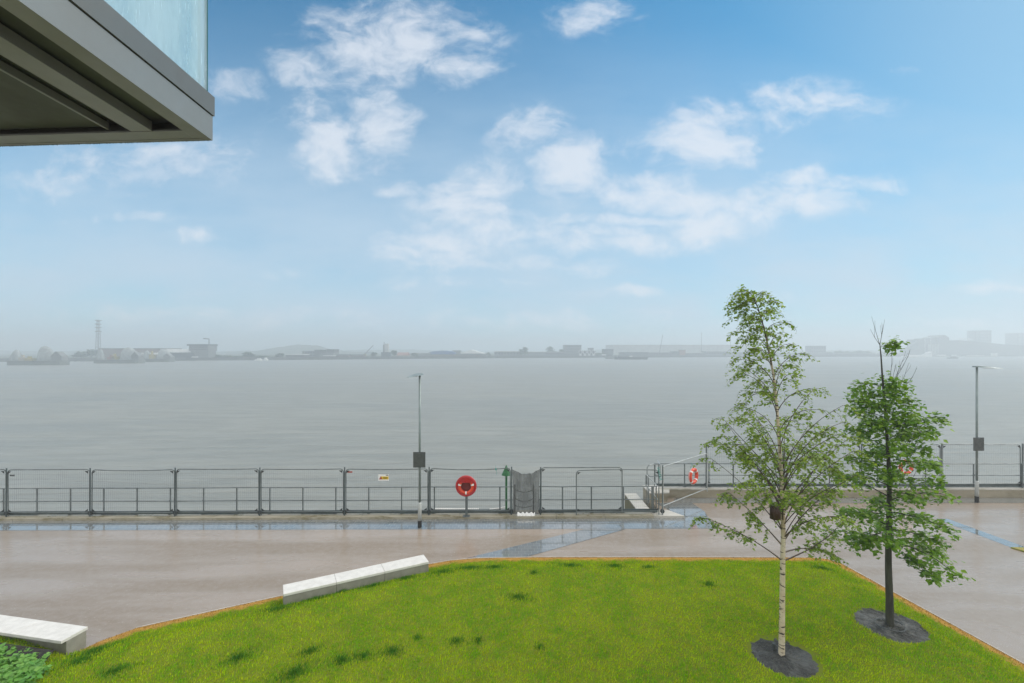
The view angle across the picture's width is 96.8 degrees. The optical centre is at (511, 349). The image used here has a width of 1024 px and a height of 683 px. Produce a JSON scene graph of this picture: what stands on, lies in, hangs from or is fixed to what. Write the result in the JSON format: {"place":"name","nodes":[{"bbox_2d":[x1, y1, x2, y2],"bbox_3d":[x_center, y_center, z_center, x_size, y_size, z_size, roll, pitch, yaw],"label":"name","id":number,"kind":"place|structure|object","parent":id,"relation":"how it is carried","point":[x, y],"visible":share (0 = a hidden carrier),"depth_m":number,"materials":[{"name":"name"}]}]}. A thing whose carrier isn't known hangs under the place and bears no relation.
{"place":"outdoors","nodes":[
{"label":"outdoors","id":0,"kind":"place"},
{"bbox_2d":[0,0,214,146],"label":"balcony","id":1,"kind":"structure","parent":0,"point":[73,72],"depth_m":2.37,"materials":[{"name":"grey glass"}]},
{"bbox_2d":[0,350,258,353],"bbox_3d":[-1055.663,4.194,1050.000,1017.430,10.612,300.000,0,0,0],"label":"hill","id":2,"kind":"structure","parent":0,"point":[70,352],"depth_m":986.57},
{"bbox_2d":[170,352,193,357],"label":"building","id":3,"kind":"structure","parent":0,"point":[182,354],"depth_m":453.02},
{"bbox_2d":[187,338,217,357],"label":"control tower","id":4,"kind":"structure","parent":0,"point":[204,350],"depth_m":458.35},
{"bbox_2d":[285,354,309,356],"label":"building","id":5,"kind":"structure","parent":0,"point":[297,355],"depth_m":491.62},
{"bbox_2d":[234,344,370,353],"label":"hill","id":6,"kind":"structure","parent":0,"point":[295,349],"depth_m":888.75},
{"bbox_2d":[302,351,313,356],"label":"building","id":7,"kind":"structure","parent":0,"point":[311,353],"depth_m":514.56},
{"bbox_2d":[336,354,350,356],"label":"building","id":8,"kind":"structure","parent":0,"point":[343,355],"depth_m":510.71,"materials":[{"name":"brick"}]},
{"bbox_2d":[0,351,759,358],"bbox_3d":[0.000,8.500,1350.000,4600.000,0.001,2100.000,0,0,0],"label":"shore","id":9,"kind":"structure","parent":0,"point":[2,356],"depth_m":645.36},
{"bbox_2d":[71,351,86,357],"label":"tree","id":10,"kind":"object","parent":9,"relation":"on","point":[77,354],"visible":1,"depth_m":462.33,"materials":[{"name":"grey plant"}]},
{"bbox_2d":[83,349,97,356],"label":"tree","id":11,"kind":"object","parent":9,"relation":"on","point":[91,352],"visible":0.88,"depth_m":467.70,"materials":[{"name":"grey plant"}]},
{"bbox_2d":[95,320,101,357],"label":"lattice mast","id":12,"kind":"object","parent":9,"relation":"on","point":[98,327],"visible":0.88,"depth_m":451.39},
{"bbox_2d":[99,348,181,357],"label":"building","id":13,"kind":"structure","parent":9,"relation":"on","point":[107,352],"depth_m":463.77,"materials":[{"name":"brick"}]},
{"bbox_2d":[141,349,190,357],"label":"building","id":14,"kind":"structure","parent":9,"relation":"on","point":[177,350],"depth_m":468.67,"materials":[{"name":"brick"}]},
{"bbox_2d":[242,352,255,356],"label":"tree","id":15,"kind":"object","parent":9,"relation":"on","point":[247,354],"visible":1,"depth_m":477.22,"materials":[{"name":"grey plant"}]},
{"bbox_2d":[314,350,326,356],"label":"building","id":16,"kind":"structure","parent":9,"relation":"on","point":[316,353],"depth_m":506.82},
{"bbox_2d":[319,352,338,356],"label":"building","id":17,"kind":"structure","parent":9,"relation":"on","point":[321,354],"depth_m":506.29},
{"bbox_2d":[429,354,486,355],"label":"building","id":18,"kind":"structure","parent":9,"relation":"on","point":[457,354],"depth_m":555.49,"materials":[{"name":"concrete"}]},
{"bbox_2d":[519,347,528,354],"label":"tree","id":19,"kind":"object","parent":9,"relation":"on","point":[525,351],"visible":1,"depth_m":594.90,"materials":[{"name":"grey plant"}]},
{"bbox_2d":[648,352,673,354],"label":"building","id":20,"kind":"structure","parent":9,"relation":"on","point":[660,353],"depth_m":643.05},
{"bbox_2d":[903,335,1023,354],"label":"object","id":21,"kind":"structure","parent":9,"relation":"on","point":[939,344],"depth_m":727.72,"materials":[{"name":"grey"}]},
{"bbox_2d":[383,344,388,351],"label":"silo tower","id":22,"kind":"structure","parent":0,"point":[385,347],"depth_m":529.69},
{"bbox_2d":[397,352,409,355],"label":"building","id":23,"kind":"structure","parent":0,"point":[403,353],"depth_m":545.55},
{"bbox_2d":[429,351,455,353],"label":"building","id":24,"kind":"structure","parent":0,"point":[442,352],"depth_m":561.95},
{"bbox_2d":[460,350,484,353],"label":"building","id":25,"kind":"structure","parent":0,"point":[471,352],"depth_m":577.03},
{"bbox_2d":[345,349,601,352],"bbox_3d":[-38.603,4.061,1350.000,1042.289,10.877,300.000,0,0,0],"label":"hill","id":26,"kind":"structure","parent":0,"point":[428,351],"depth_m":1302.13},
{"bbox_2d":[494,351,521,355],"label":"building","id":27,"kind":"structure","parent":0,"point":[506,353],"depth_m":597.87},
{"bbox_2d":[0,356,1023,510],"bbox_3d":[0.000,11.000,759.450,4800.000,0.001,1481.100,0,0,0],"label":"river","id":28,"kind":"structure","parent":0,"point":[525,415],"depth_m":67.62,"materials":[{"name":"liquid"}]},
{"bbox_2d":[7,346,69,364],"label":"barrier pier","id":29,"kind":"structure","parent":28,"relation":"in","point":[46,355],"depth_m":319.32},
{"bbox_2d":[94,347,144,362],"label":"barrier pier","id":30,"kind":"structure","parent":28,"relation":"in","point":[129,355],"depth_m":362.08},
{"bbox_2d":[143,349,174,361],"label":"barrier pier","id":31,"kind":"structure","parent":28,"relation":"in","point":[164,355],"depth_m":403.88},
{"bbox_2d":[614,355,647,358],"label":"cargo barge","id":32,"kind":"object","parent":28,"relation":"on","point":[625,357],"visible":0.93,"depth_m":500.75},
{"bbox_2d":[901,354,931,356],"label":"white boat","id":33,"kind":"object","parent":28,"relation":"on","point":[926,355],"visible":0.73,"depth_m":658.32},
{"bbox_2d":[932,354,959,356],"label":"white boat","id":34,"kind":"object","parent":28,"relation":"on","point":[940,355],"visible":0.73,"depth_m":667.51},
{"bbox_2d":[0,498,1023,662],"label":"promenade","id":35,"kind":"structure","parent":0,"point":[101,585],"depth_m":15.09,"materials":[{"name":"concrete"}]},
{"bbox_2d":[0,615,87,654],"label":"stone bench","id":36,"kind":"object","parent":35,"relation":"on","point":[63,638],"visible":0.88,"depth_m":10.40,"materials":[{"name":"stone"}]},
{"bbox_2d":[0,510,683,520],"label":"stone coping","id":37,"kind":"object","parent":35,"relation":"on","point":[364,516],"visible":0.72,"depth_m":18.52,"materials":[{"name":"stone"}]},
{"bbox_2d":[0,469,5,512],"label":"fence panel","id":38,"kind":"object","parent":37,"relation":"on","point":[2,511],"visible":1,"depth_m":18.50,"materials":[{"name":"metal"}]},
{"bbox_2d":[4,468,9,516],"bbox_3d":[-20.543,5.810,18.491,0.170,1.980,0.074,0,0,0],"label":"fence post","id":39,"kind":"object","parent":37,"relation":"on","point":[6,512],"visible":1,"depth_m":18.46,"materials":[{"name":"metal"}]},
{"bbox_2d":[7,469,88,515],"bbox_3d":[-18.861,5.825,18.515,3.307,1.910,0.078,0,0,-1],"label":"fence panel","id":40,"kind":"object","parent":37,"relation":"on","point":[62,493],"visible":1,"depth_m":18.52,"materials":[{"name":"metal"}]},
{"bbox_2d":[87,468,92,516],"bbox_3d":[-17.178,5.810,18.529,0.170,1.980,0.074,0,0,0],"label":"fence post","id":41,"kind":"object","parent":37,"relation":"on","point":[89,513],"visible":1,"depth_m":18.50,"materials":[{"name":"metal"}]},
{"bbox_2d":[91,469,174,515],"bbox_3d":[-15.463,5.833,18.564,3.372,1.893,0.079,0,0,-1],"label":"fence panel","id":42,"kind":"object","parent":37,"relation":"on","point":[93,471],"visible":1,"depth_m":18.56,"materials":[{"name":"metal"}]},
{"bbox_2d":[173,468,177,515],"bbox_3d":[-13.746,5.810,18.568,0.170,1.980,0.074,0,0,0],"label":"fence post","id":43,"kind":"object","parent":37,"relation":"on","point":[175,512],"visible":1,"depth_m":18.54,"materials":[{"name":"metal"}]},
{"bbox_2d":[176,468,258,515],"bbox_3d":[-12.031,5.821,18.589,3.372,1.918,0.073,0,0,-1],"label":"fence panel","id":44,"kind":"object","parent":37,"relation":"on","point":[207,502],"visible":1,"depth_m":18.60,"materials":[{"name":"metal"}]},
{"bbox_2d":[0,486,512,514],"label":"guard railing","id":45,"kind":"object","parent":37,"relation":"on","point":[401,511],"visible":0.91,"depth_m":18.75,"materials":[{"name":"metal"}]},
{"bbox_2d":[257,467,261,515],"bbox_3d":[-10.315,5.810,18.607,0.170,1.980,0.074,0,0,0],"label":"fence post","id":46,"kind":"object","parent":37,"relation":"on","point":[259,512],"visible":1,"depth_m":18.57,"materials":[{"name":"metal"}]},
{"bbox_2d":[261,468,343,514],"bbox_3d":[-8.589,5.826,18.625,3.394,1.908,0.077,0,0,-1],"label":"fence panel","id":47,"kind":"object","parent":37,"relation":"on","point":[306,497],"visible":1,"depth_m":18.62,"materials":[{"name":"metal"}]},
{"bbox_2d":[342,467,346,515],"bbox_3d":[-6.862,5.810,18.646,0.170,1.980,0.074,0,0,0],"label":"fence post","id":48,"kind":"object","parent":37,"relation":"on","point":[344,511],"visible":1,"depth_m":18.61,"materials":[{"name":"metal"}]},
{"bbox_2d":[345,468,427,514],"bbox_3d":[-5.136,5.832,18.676,3.394,1.896,0.071,0,0,-1],"label":"fence panel","id":49,"kind":"object","parent":37,"relation":"on","point":[409,506],"visible":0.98,"depth_m":18.68,"materials":[{"name":"metal"}]},
{"bbox_2d":[378,474,388,480],"bbox_3d":[-5.265,5.250,18.641,0.430,0.260,0.015,0,0,0],"label":"warning sign","id":50,"kind":"object","parent":49,"relation":"attached to","point":[383,477],"visible":1,"depth_m":18.64,"materials":[{"name":"white paint"}]},
{"bbox_2d":[427,467,430,514],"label":"fence post","id":51,"kind":"object","parent":37,"relation":"on","point":[428,511],"visible":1,"depth_m":18.66,"materials":[{"name":"metal"}]},
{"bbox_2d":[435,508,478,509],"bbox_3d":[-2.350,6.740,19.210,1.902,0.100,0.100,0,0,0],"label":"white pipe","id":52,"kind":"object","parent":37,"relation":"on","point":[453,508],"visible":0.48,"depth_m":19.19,"materials":[{"name":"paint"}]},
{"bbox_2d":[456,475,476,516],"bbox_3d":[-1.860,5.950,18.517,0.860,1.700,0.325,0,0,0],"label":"lifebuoy housing","id":53,"kind":"object","parent":37,"relation":"on","point":[466,480],"visible":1,"depth_m":18.39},
{"bbox_2d":[458,483,473,494],"bbox_3d":[-1.860,5.542,18.420,0.660,0.663,0.136,0,0,0],"label":"lifebuoy","id":54,"kind":"object","parent":53,"relation":"hanging from","point":[465,492],"visible":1,"depth_m":18.36,"materials":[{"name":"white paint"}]},
{"bbox_2d":[430,468,510,514],"bbox_3d":[-1.716,5.825,18.717,3.329,1.910,0.074,0,0,-1],"label":"fence panel","id":55,"kind":"object","parent":37,"relation":"on","point":[438,501],"visible":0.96,"depth_m":18.72,"materials":[{"name":"metal"}]},
{"bbox_2d":[509,467,513,514],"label":"fence post","id":56,"kind":"object","parent":37,"relation":"on","point":[511,511],"visible":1,"depth_m":18.69,"materials":[{"name":"metal"}]},
{"bbox_2d":[512,469,539,515],"bbox_3d":[0.580,5.857,18.667,1.164,1.875,0.242,0,0,0],"label":"debris netting","id":57,"kind":"object","parent":56,"relation":"hanging from","point":[526,501],"visible":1,"depth_m":18.72,"materials":[{"name":"grey"}]},
{"bbox_2d":[538,467,542,514],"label":"fence post","id":58,"kind":"object","parent":37,"relation":"on","point":[540,511],"visible":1,"depth_m":18.70,"materials":[{"name":"metal"}]},
{"bbox_2d":[541,467,622,513],"bbox_3d":[2.873,5.805,18.762,3.385,1.910,0.065,0,0,-1],"label":"fence panel","id":59,"kind":"object","parent":37,"relation":"on","point":[542,469],"visible":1,"depth_m":18.76,"materials":[{"name":"metal"}]},
{"bbox_2d":[539,486,657,512],"bbox_3d":[3.584,6.242,18.961,4.933,1.117,0.161,0,0,-1],"label":"guard railing","id":60,"kind":"object","parent":37,"relation":"on","point":[653,510],"visible":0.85,"depth_m":18.91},
{"bbox_2d":[576,469,658,514],"bbox_3d":[4.349,5.860,18.701,3.451,1.880,0.068,0,0,-1],"label":"fence panel","id":61,"kind":"object","parent":37,"relation":"on","point":[584,493],"visible":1,"depth_m":18.68,"materials":[{"name":"metal"}]},
{"bbox_2d":[660,465,664,514],"bbox_3d":[6.190,5.780,18.733,0.170,2.040,0.074,0,0,0],"label":"fence post","id":62,"kind":"object","parent":37,"relation":"on","point":[662,511],"visible":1,"depth_m":18.70,"materials":[{"name":"metal"}]},
{"bbox_2d":[663,453,707,505],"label":"fence panel","id":63,"kind":"object","parent":62,"relation":"attached to","point":[685,460],"visible":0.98,"depth_m":19.75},
{"bbox_2d":[688,463,697,484],"bbox_3d":[8.070,5.548,20.262,0.796,0.960,0.179,0,0,-41],"label":"lifebuoy","id":64,"kind":"object","parent":63,"relation":"hanging from","point":[691,471],"visible":0.98,"depth_m":20.14,"materials":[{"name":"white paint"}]},
{"bbox_2d":[0,499,714,529],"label":"paved strip","id":65,"kind":"object","parent":35,"relation":"on","point":[689,512],"visible":0.89,"depth_m":17.93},
{"bbox_2d":[408,373,424,527],"bbox_3d":[-3.721,3.910,17.298,0.426,5.980,1.028,0,0,27],"label":"lamp post","id":66,"kind":"object","parent":65,"relation":"on","point":[419,459],"visible":1,"depth_m":17.59,"materials":[{"name":"metal"}]},
{"bbox_2d":[469,529,624,557],"bbox_3d":[1.345,6.892,16.124,6.558,0.001,0.909,0,0,-30],"label":"paved band","id":67,"kind":"object","parent":35,"relation":"on","point":[540,546],"visible":1,"depth_m":16.08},
{"bbox_2d":[91,557,1023,666],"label":"lawn margin","id":68,"kind":"object","parent":35,"relation":"on","point":[882,587],"visible":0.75,"depth_m":12.39,"materials":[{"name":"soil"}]},
{"bbox_2d":[283,555,428,604],"bbox_3d":[-4.406,6.685,13.154,3.953,0.470,0.540,0,0,-28],"label":"stone bench","id":69,"kind":"object","parent":68,"relation":"on","point":[324,585],"visible":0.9,"depth_m":12.93,"materials":[{"name":"stone"}]},
{"bbox_2d":[136,556,1023,663],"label":"edging strip","id":70,"kind":"object","parent":35,"relation":"on","point":[621,556],"visible":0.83,"depth_m":12.67,"materials":[{"name":"stone"}]},
{"bbox_2d":[624,493,648,508],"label":"river stairs","id":71,"kind":"structure","parent":35,"relation":"on","point":[635,504],"depth_m":20.58,"materials":[{"name":"concrete"}]},
{"bbox_2d":[645,460,660,508],"bbox_3d":[6.260,6.019,20.147,0.583,1.782,2.345,0,0,22],"label":"stair handrail","id":72,"kind":"object","parent":71,"relation":"on","point":[647,477],"visible":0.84,"depth_m":19.60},
{"bbox_2d":[642,485,1023,508],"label":"raised river wall","id":73,"kind":"structure","parent":35,"relation":"on","point":[984,492],"depth_m":21.18,"materials":[{"name":"concrete"}]},
{"bbox_2d":[704,445,706,487],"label":"fence post","id":74,"kind":"object","parent":73,"relation":"on","point":[706,470],"visible":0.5,"depth_m":21.27,"materials":[{"name":"metal"}]},
{"bbox_2d":[708,444,782,483],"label":"fence panel","id":75,"kind":"object","parent":73,"relation":"on","point":[719,466],"visible":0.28,"depth_m":21.34,"materials":[{"name":"metal"}]},
{"bbox_2d":[785,444,859,483],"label":"fence panel","id":76,"kind":"object","parent":73,"relation":"on","point":[829,456],"visible":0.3,"depth_m":21.33,"materials":[{"name":"metal"}]},
{"bbox_2d":[654,463,1021,486],"bbox_3d":[23.355,5.921,21.460,33.330,1.117,0.160,0,0,0],"label":"guard railing","id":77,"kind":"object","parent":73,"relation":"on","point":[832,484],"visible":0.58,"depth_m":21.38,"materials":[{"name":"metal"}]},
{"bbox_2d":[863,444,940,484],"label":"fence panel","id":78,"kind":"object","parent":73,"relation":"on","point":[927,459],"visible":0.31,"depth_m":21.33,"materials":[{"name":"metal"}]},
{"bbox_2d":[898,458,913,474],"bbox_3d":[18.363,5.474,21.200,0.795,0.795,0.152,0,0,-6],"label":"lifebuoy","id":79,"kind":"object","parent":78,"relation":"hanging from","point":[903,471],"visible":0.38,"depth_m":21.15,"materials":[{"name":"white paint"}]},
{"bbox_2d":[939,443,942,485],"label":"fence post","id":80,"kind":"object","parent":73,"relation":"on","point":[941,457],"visible":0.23,"depth_m":21.28,"materials":[{"name":"metal"}]},
{"bbox_2d":[943,444,1020,486],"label":"fence panel","id":81,"kind":"object","parent":73,"relation":"on","point":[984,453],"visible":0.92,"depth_m":21.34,"materials":[{"name":"metal"}]},
{"bbox_2d":[1020,443,1023,487],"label":"fence post","id":82,"kind":"object","parent":73,"relation":"on","point":[1022,481],"visible":1,"depth_m":21.28,"materials":[{"name":"metal"}]},
{"bbox_2d":[676,498,1023,502],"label":"paved margin","id":83,"kind":"object","parent":35,"relation":"on","point":[850,500],"visible":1,"depth_m":20.76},
{"bbox_2d":[972,366,1002,502],"bbox_3d":[21.330,3.820,20.434,1.102,6.160,0.306,0,0,18],"label":"lamp post","id":84,"kind":"object","parent":83,"relation":"on","point":[978,443],"visible":1,"depth_m":20.51,"materials":[{"name":"metal"}]},
{"bbox_2d":[944,519,1023,546],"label":"paved band","id":85,"kind":"object","parent":35,"relation":"on","point":[986,535],"visible":1,"depth_m":16.96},
{"bbox_2d":[0,557,1023,682],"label":"lawn ground","id":86,"kind":"structure","parent":0,"point":[757,636],"depth_m":10.55,"materials":[{"name":"plant"}]},
{"bbox_2d":[0,643,53,677],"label":"planting bed","id":87,"kind":"object","parent":86,"relation":"on","point":[41,652],"visible":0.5,"depth_m":9.93,"materials":[{"name":"soil"}]},
{"bbox_2d":[0,645,29,667],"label":"leafy plant","id":88,"kind":"object","parent":87,"relation":"on","point":[4,664],"visible":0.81,"depth_m":9.58,"materials":[{"name":"green plant"}]},
{"bbox_2d":[5,650,37,663],"bbox_3d":[-10.382,6.600,9.615,0.650,0.372,0.460,0,0,-13],"label":"leafy plant","id":89,"kind":"object","parent":87,"relation":"on","point":[33,658],"visible":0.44,"depth_m":9.61,"materials":[{"name":"green plant"}]},
{"bbox_2d":[0,652,49,682],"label":"leafy plant","id":90,"kind":"object","parent":87,"relation":"on","point":[25,665],"visible":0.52,"depth_m":9.23,"materials":[{"name":"green plant"}]},
{"bbox_2d":[0,663,52,682],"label":"leafy plant","id":91,"kind":"object","parent":87,"relation":"on","point":[26,678],"visible":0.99,"depth_m":8.96,"materials":[{"name":"green plant"}]},
{"bbox_2d":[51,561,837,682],"bbox_3d":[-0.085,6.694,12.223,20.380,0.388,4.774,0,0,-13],"label":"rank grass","id":92,"kind":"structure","parent":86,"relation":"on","point":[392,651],"depth_m":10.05,"materials":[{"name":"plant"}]},
{"bbox_2d":[750,638,818,677],"bbox_3d":[5.862,6.621,9.822,1.526,0.062,1.466,0,0,0],"label":"tree pit","id":93,"kind":"object","parent":86,"relation":"on","point":[796,662],"visible":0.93,"depth_m":9.71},
{"bbox_2d":[688,284,876,655],"bbox_3d":[5.845,2.650,9.940,3.275,8.071,3.153,0,0,42],"label":"birch tree","id":94,"kind":"object","parent":93,"relation":"in","point":[750,464],"visible":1,"depth_m":9.80,"materials":[{"name":"green plant"}]},
{"bbox_2d":[770,505,780,519],"bbox_3d":[5.673,3.483,9.744,0.298,0.280,0.208,0,0,-18],"label":"bird box","id":95,"kind":"object","parent":94,"relation":"attached to","point":[777,515],"visible":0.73,"depth_m":9.65,"materials":[{"name":"black paint"}]},
{"bbox_2d":[853,608,929,643],"bbox_3d":[9.110,6.621,10.958,1.526,0.062,1.467,0,0,0],"label":"tree pit","id":96,"kind":"object","parent":86,"relation":"on","point":[912,633],"visible":0.89,"depth_m":10.86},
{"bbox_2d":[874,618,905,631],"bbox_3d":[9.036,6.580,10.873,0.620,0.042,0.542,0,0,0],"label":"watering pipe","id":97,"kind":"object","parent":96,"relation":"on","point":[889,629],"visible":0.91,"depth_m":10.80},
{"bbox_2d":[817,319,975,627],"bbox_3d":[8.988,2.939,10.842,2.723,7.480,2.896,0,0,24],"label":"lime tree","id":98,"kind":"object","parent":96,"relation":"in","point":[889,475],"visible":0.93,"depth_m":10.70,"materials":[{"name":"green plant"}]},
{"bbox_2d":[0,355,1023,361],"bbox_3d":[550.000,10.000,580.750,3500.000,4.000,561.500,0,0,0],"label":"quay","id":99,"kind":"structure","parent":0,"point":[307,358],"depth_m":552.37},
{"bbox_2d":[0,0,1023,350],"label":"sky","id":100,"kind":"structure","parent":0,"point":[433,175],"materials":[{"name":"blue"}]},
{"bbox_2d":[527,352,545,355],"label":"building","id":101,"kind":"structure","parent":0,"point":[536,354],"depth_m":609.29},
{"bbox_2d":[546,352,563,355],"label":"building","id":102,"kind":"structure","parent":0,"point":[554,353],"depth_m":608.87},
{"bbox_2d":[563,345,580,355],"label":"building","id":103,"kind":"structure","parent":0,"point":[570,350],"depth_m":614.40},
{"bbox_2d":[578,349,595,354],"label":"building","id":104,"kind":"structure","parent":0,"point":[585,352],"depth_m":613.76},
{"bbox_2d":[602,349,612,354],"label":"building","id":105,"kind":"structure","parent":0,"point":[607,351],"depth_m":629.76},
{"bbox_2d":[619,352,648,354],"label":"building","id":106,"kind":"structure","parent":0,"point":[633,353],"depth_m":632.26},
{"bbox_2d":[606,345,757,354],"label":"building","id":107,"kind":"structure","parent":0,"point":[617,349],"depth_m":761.69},
{"bbox_2d":[701,351,727,354],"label":"building","id":108,"kind":"structure","parent":0,"point":[715,352],"depth_m":661.64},
{"bbox_2d":[727,352,748,354],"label":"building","id":109,"kind":"structure","parent":0,"point":[738,353],"depth_m":669.62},
{"bbox_2d":[805,346,825,352],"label":"building","id":110,"kind":"structure","parent":0,"point":[815,349],"depth_m":712.56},
{"bbox_2d":[798,353,832,354],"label":"building","id":111,"kind":"structure","parent":0,"point":[819,354],"depth_m":690.50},
{"bbox_2d":[760,349,906,352],"bbox_3d":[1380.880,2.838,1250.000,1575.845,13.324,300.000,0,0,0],"label":"hill","id":112,"kind":"structure","parent":0,"point":[833,351],"depth_m":1196.69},
{"bbox_2d":[833,353,875,354],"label":"building","id":113,"kind":"structure","parent":0,"point":[854,354],"depth_m":699.79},
{"bbox_2d":[875,353,907,354],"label":"building","id":114,"kind":"structure","parent":0,"point":[890,354],"depth_m":705.55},
{"bbox_2d":[900,350,917,354],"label":"building","id":115,"kind":"structure","parent":0,"point":[913,352],"depth_m":713.21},
{"bbox_2d":[967,330,991,342],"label":"building","id":116,"kind":"structure","parent":0,"point":[983,335],"depth_m":870.00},
{"bbox_2d":[1005,333,1023,344],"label":"building","id":117,"kind":"structure","parent":0,"point":[1014,338],"depth_m":926.34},
{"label":"embankment wall","id":118,"kind":"structure","parent":0,"visible":0},
{"bbox_2d":[502,465,509,508],"bbox_3d":[-0.240,7.620,19.120,0.410,5.560,0.410,0,0,0],"label":"river beacon","id":119,"kind":"object","parent":118,"relation":"attached to","point":[505,473],"visible":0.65,"depth_m":19.11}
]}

